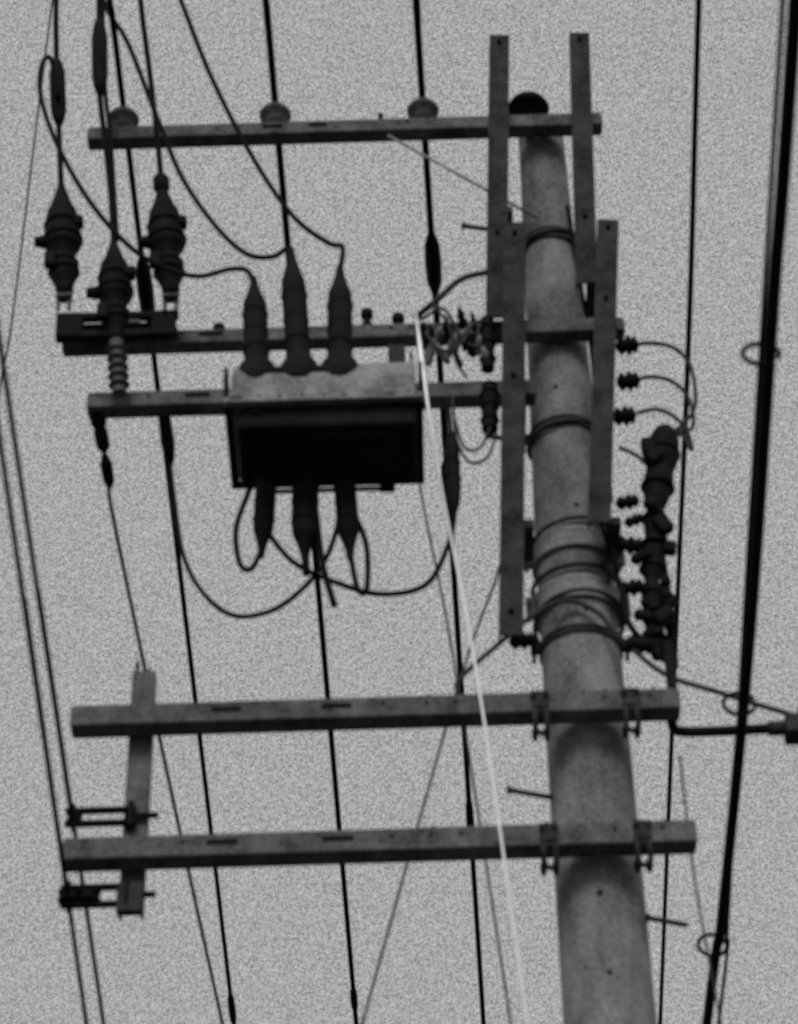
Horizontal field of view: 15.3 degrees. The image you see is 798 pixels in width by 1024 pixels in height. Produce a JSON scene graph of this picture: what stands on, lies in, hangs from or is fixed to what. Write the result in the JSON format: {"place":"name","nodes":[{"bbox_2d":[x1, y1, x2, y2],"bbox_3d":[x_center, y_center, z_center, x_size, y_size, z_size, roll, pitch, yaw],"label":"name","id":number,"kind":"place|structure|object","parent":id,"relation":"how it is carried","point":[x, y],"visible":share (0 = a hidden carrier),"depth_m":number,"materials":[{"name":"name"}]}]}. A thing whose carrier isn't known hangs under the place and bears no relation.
{"place":"outdoors","nodes":[
{"label":"outdoors","id":0,"kind":"place"},
{"bbox_2d":[0,0,52,391],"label":"guy wire","id":1,"kind":"object","parent":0,"point":[23,230],"visible":0.81,"depth_m":14.59,"materials":[{"name":"black metal"}]},
{"bbox_2d":[0,0,797,1023],"label":"sky","id":2,"kind":"structure","parent":0,"point":[285,932],"materials":[{"name":"grey"}]},
{"label":"ground","id":3,"kind":"structure","parent":0,"visible":0},
{"bbox_2d":[62,32,792,1023],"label":"utility pole","id":4,"kind":"object","parent":3,"relation":"on","point":[596,838],"visible":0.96,"depth_m":11.42,"materials":[{"name":"concrete"}]},
{"bbox_2d":[57,878,155,913],"bbox_3d":[-1.045,1.371,10.612,0.351,0.132,0.091,-2,-40,0],"label":"spool rack","id":5,"kind":"object","parent":4,"relation":"attached to","point":[81,896],"visible":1,"depth_m":10.59,"materials":[{"name":"black metal"}]},
{"bbox_2d":[0,425,88,1023],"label":"service line","id":6,"kind":"object","parent":5,"relation":"attached to","point":[27,623],"visible":1,"depth_m":9.73,"materials":[{"name":"black rubber"}]},
{"bbox_2d":[86,0,135,396],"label":"cable termination","id":7,"kind":"object","parent":4,"relation":"attached to","point":[113,291],"visible":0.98,"depth_m":12.40,"materials":[{"name":"black rubber"}]},
{"bbox_2d":[64,800,158,831],"bbox_3d":[-1.048,1.111,10.830,0.340,0.116,0.059,-2,-40,0],"label":"spool rack","id":8,"kind":"object","parent":4,"relation":"attached to","point":[74,820],"visible":1,"depth_m":10.82,"materials":[{"name":"black metal"}]},
{"bbox_2d":[0,328,105,1023],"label":"service line","id":9,"kind":"object","parent":8,"relation":"attached to","point":[40,605],"visible":0.97,"depth_m":10.01,"materials":[{"name":"black rubber"}]},
{"bbox_2d":[55,310,178,342],"bbox_3d":[-1.166,-0.760,12.298,0.505,0.132,0.070,-2,-40,0],"label":"frame","id":10,"kind":"object","parent":4,"relation":"attached to","point":[74,328],"visible":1,"depth_m":12.26,"materials":[{"name":"paint"}]},
{"bbox_2d":[34,0,83,310],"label":"cable termination","id":11,"kind":"object","parent":10,"relation":"on","point":[60,241],"visible":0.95,"depth_m":12.52,"materials":[{"name":"rubber"}]},
{"bbox_2d":[101,319,139,324],"bbox_3d":[-1.154,-0.786,12.293,0.160,0.020,0.020,-2,-40,0],"label":"fuse tube","id":12,"kind":"object","parent":10,"relation":"attached to","point":[133,321],"visible":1,"depth_m":12.29,"materials":[{"name":"ceramic"}]},
{"bbox_2d":[138,0,186,311],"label":"cable termination","id":13,"kind":"object","parent":10,"relation":"attached to","point":[164,241],"visible":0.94,"depth_m":12.50,"materials":[{"name":"rubber"}]},
{"bbox_2d":[110,106,138,126],"bbox_3d":[-1.232,-1.723,13.250,0.144,0.188,0.144,-2,-40,0],"label":"pin insulator","id":14,"kind":"object","parent":4,"relation":"attached to","point":[122,116],"visible":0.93,"depth_m":13.23,"materials":[{"name":"grey ceramic"}]},
{"bbox_2d":[107,0,236,1023],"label":"power line","id":15,"kind":"object","parent":14,"relation":"attached to","point":[145,289],"visible":0.84,"depth_m":15.10,"materials":[{"name":"black rubber"}]},
{"bbox_2d":[89,411,223,1023],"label":"drop line","id":16,"kind":"object","parent":4,"relation":"attached to","point":[98,420],"visible":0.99,"depth_m":12.59,"materials":[{"name":"black rubber"}]},
{"bbox_2d":[158,416,337,618],"bbox_3d":[-0.568,-0.067,11.761,0.891,1.127,0.188,-19,-43,19],"label":"tap line","id":17,"kind":"object","parent":4,"relation":"attached to","point":[167,440],"visible":0.88,"depth_m":11.85,"materials":[{"name":"black rubber"}]},
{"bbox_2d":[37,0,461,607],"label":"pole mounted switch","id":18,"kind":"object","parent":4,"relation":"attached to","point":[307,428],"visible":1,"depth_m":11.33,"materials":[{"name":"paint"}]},
{"bbox_2d":[413,305,528,1023],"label":"bright strand line","id":19,"kind":"object","parent":18,"relation":"attached to","point":[421,357],"visible":0.96,"depth_m":10.93,"materials":[{"name":"white metal"}]},
{"bbox_2d":[259,101,290,121],"bbox_3d":[-0.552,-1.743,13.250,0.144,0.188,0.144,-2,-40,0],"label":"pin insulator","id":20,"kind":"object","parent":4,"relation":"attached to","point":[274,111],"visible":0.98,"depth_m":13.23,"materials":[{"name":"grey ceramic"}]},
{"bbox_2d":[262,0,358,1023],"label":"power line","id":21,"kind":"object","parent":20,"relation":"attached to","point":[285,216],"visible":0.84,"depth_m":16.07,"materials":[{"name":"black rubber"}]},
{"bbox_2d":[213,269,499,464],"bbox_3d":[-0.179,-0.553,12.192,1.182,1.093,0.165,-7,-40,7],"label":"switch terminal gear","id":22,"kind":"object","parent":4,"relation":"attached to","point":[484,346],"visible":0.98,"depth_m":12.18,"materials":[{"name":"metal"}]},
{"bbox_2d":[407,97,438,117],"bbox_3d":[0.108,-1.762,13.250,0.144,0.188,0.144,-2,-40,0],"label":"pin insulator","id":23,"kind":"object","parent":4,"relation":"attached to","point":[422,107],"visible":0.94,"depth_m":13.23,"materials":[{"name":"grey ceramic"}]},
{"bbox_2d":[412,0,485,1023],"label":"power line","id":24,"kind":"object","parent":23,"relation":"attached to","point":[433,265],"visible":0.68,"depth_m":14.86,"materials":[{"name":"black rubber"}]},
{"bbox_2d":[361,566,498,1023],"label":"thin line","id":25,"kind":"object","parent":4,"relation":"attached to","point":[418,824],"visible":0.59,"depth_m":11.41,"materials":[{"name":"grey metal"}]},
{"bbox_2d":[410,351,511,1023],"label":"thin line","id":26,"kind":"object","parent":4,"relation":"attached to","point":[473,782],"visible":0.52,"depth_m":11.79,"materials":[{"name":"grey metal"}]},
{"bbox_2d":[509,91,548,137],"bbox_3d":[0.583,-1.776,13.341,0.192,0.245,0.192,-2,-40,0],"label":"cap","id":27,"kind":"object","parent":4,"relation":"attached to","point":[526,102],"visible":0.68,"depth_m":13.33,"materials":[{"name":"black plastic"}]},
{"bbox_2d":[509,205,697,667],"bbox_3d":[0.811,-0.376,12.082,0.835,2.530,0.171,-2,-40,0],"label":"riser cable termination","id":28,"kind":"object","parent":4,"relation":"attached to","point":[655,547],"visible":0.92,"depth_m":11.66,"materials":[{"name":"black rubber"}]},
{"bbox_2d":[658,0,701,1023],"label":"power line","id":29,"kind":"object","parent":4,"relation":"attached to","point":[698,7],"visible":0.86,"depth_m":13.94,"materials":[{"name":"black rubber"}]},
{"bbox_2d":[679,756,721,1023],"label":"thin line","id":30,"kind":"object","parent":4,"relation":"attached to","point":[699,907],"visible":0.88,"depth_m":10.89,"materials":[{"name":"grey metal"}]},
{"bbox_2d":[663,640,797,744],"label":"conduit bracket","id":31,"kind":"object","parent":4,"relation":"attached to","point":[787,728],"visible":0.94,"depth_m":11.04,"materials":[{"name":"metal"}]},
{"bbox_2d":[697,0,797,1023],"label":"telephone cable","id":32,"kind":"object","parent":31,"relation":"attached to","point":[766,343],"visible":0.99,"depth_m":9.70,"materials":[{"name":"black rubber"}]}
]}

